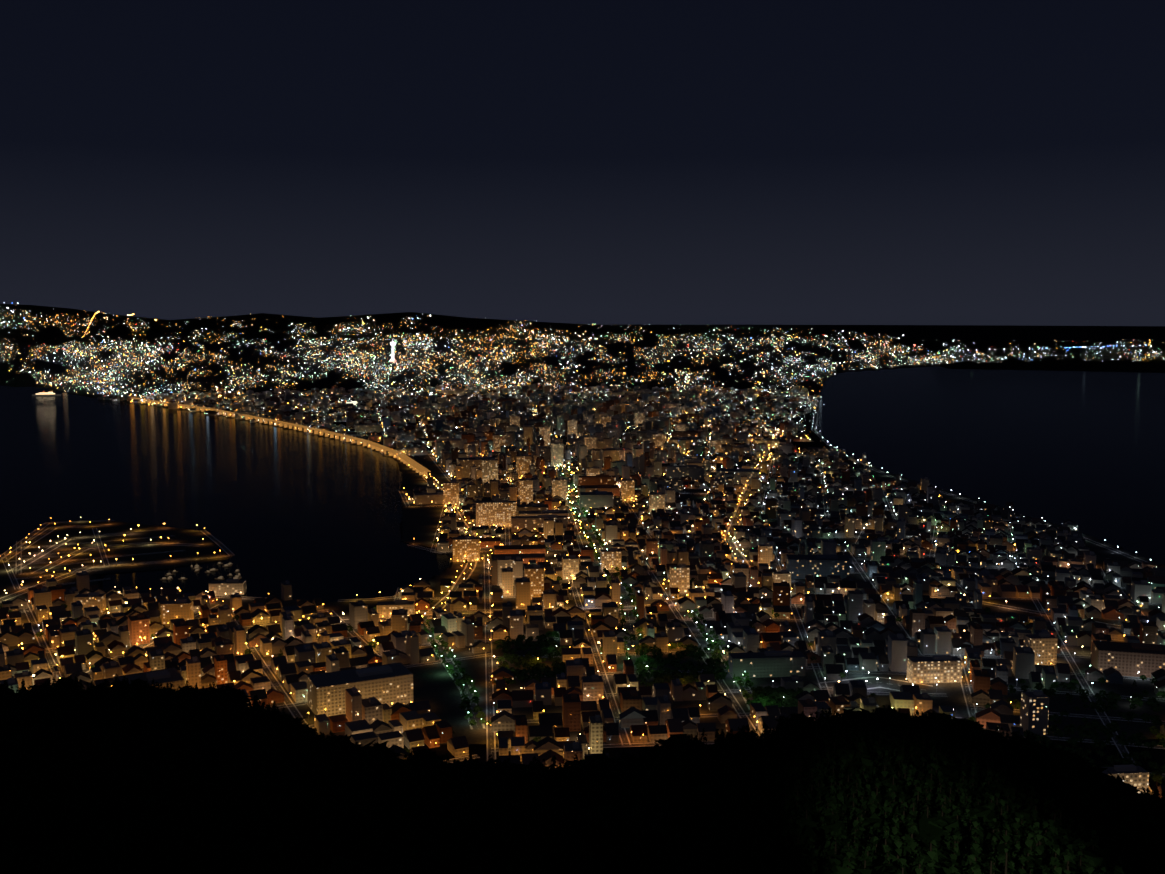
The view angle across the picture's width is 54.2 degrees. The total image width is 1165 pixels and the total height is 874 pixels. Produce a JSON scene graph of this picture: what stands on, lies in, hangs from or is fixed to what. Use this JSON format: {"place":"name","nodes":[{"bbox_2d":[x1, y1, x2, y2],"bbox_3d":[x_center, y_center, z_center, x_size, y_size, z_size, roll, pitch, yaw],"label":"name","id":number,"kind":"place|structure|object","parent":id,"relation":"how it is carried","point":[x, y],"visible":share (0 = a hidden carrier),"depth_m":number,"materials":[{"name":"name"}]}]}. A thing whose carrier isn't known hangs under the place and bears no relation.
{"place":"outdoors","nodes":[
{"label":"outdoors","id":0,"kind":"place"},
{"bbox_2d":[390,339,395,361],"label":"observation tower","id":1,"kind":"structure","parent":0,"point":[392,343],"depth_m":7269.17,"materials":[{"name":"white"}]},
{"bbox_2d":[0,366,1164,601],"bbox_3d":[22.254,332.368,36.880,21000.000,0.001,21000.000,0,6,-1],"label":"sea","id":2,"kind":"structure","parent":0,"point":[272,508],"depth_m":2424.20,"materials":[{"name":"black liquid"}]},
{"bbox_2d":[32,391,60,395],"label":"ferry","id":3,"kind":"object","parent":2,"relation":"on","point":[43,393],"visible":0.94,"depth_m":4434.17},
{"bbox_2d":[161,561,241,579],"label":"moored boats","id":4,"kind":"object","parent":2,"relation":"on","point":[197,568],"visible":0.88,"depth_m":1441.90,"materials":[{"name":"white"}]},
{"bbox_2d":[0,304,1164,814],"bbox_3d":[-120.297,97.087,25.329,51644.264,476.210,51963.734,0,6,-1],"label":"ground","id":5,"kind":"structure","parent":0,"point":[1070,348],"depth_m":8509.58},
{"bbox_2d":[131,397,429,476],"bbox_3d":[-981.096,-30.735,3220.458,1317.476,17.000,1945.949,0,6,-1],"label":"road","id":6,"kind":"structure","parent":5,"relation":"on","point":[413,464],"depth_m":2979.72,"materials":[{"name":"asphalt"}]},
{"bbox_2d":[0,383,1164,797],"bbox_3d":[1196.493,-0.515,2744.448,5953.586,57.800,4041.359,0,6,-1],"label":"buildings","id":7,"kind":"structure","parent":5,"relation":"on","point":[332,677],"depth_m":1301.02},
{"bbox_2d":[0,674,1164,873],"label":"mountain wood","id":8,"kind":"object","parent":5,"relation":"on","point":[135,776],"visible":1,"depth_m":217.19,"materials":[{"name":"green plant"}]},
{"bbox_2d":[0,453,1164,785],"bbox_3d":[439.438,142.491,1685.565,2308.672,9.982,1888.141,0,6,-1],"label":"town trees","id":9,"kind":"object","parent":5,"relation":"on","point":[536,665],"visible":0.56,"depth_m":1026.78,"materials":[{"name":"green plant"}]},
{"bbox_2d":[0,400,1164,793],"bbox_3d":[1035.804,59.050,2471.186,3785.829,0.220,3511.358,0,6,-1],"label":"roads","id":10,"kind":"structure","parent":0,"point":[138,548],"depth_m":1282.86,"materials":[{"name":"grey asphalt"}]},
{"bbox_2d":[6,479,1164,742],"bbox_3d":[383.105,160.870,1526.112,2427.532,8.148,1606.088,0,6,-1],"label":"street lights","id":11,"kind":"object","parent":10,"relation":"on","point":[586,609],"visible":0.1,"depth_m":1285.19},
{"bbox_2d":[0,307,1164,752],"bbox_3d":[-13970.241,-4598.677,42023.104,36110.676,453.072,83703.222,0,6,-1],"label":"street lamps","id":12,"kind":"object","parent":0,"point":[456,427],"visible":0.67,"depth_m":5590.83,"materials":[{"name":"yellow"}]},
{"bbox_2d":[0,0,1164,325],"label":"sky","id":13,"kind":"structure","parent":0,"point":[667,162],"materials":[{"name":"blue"}]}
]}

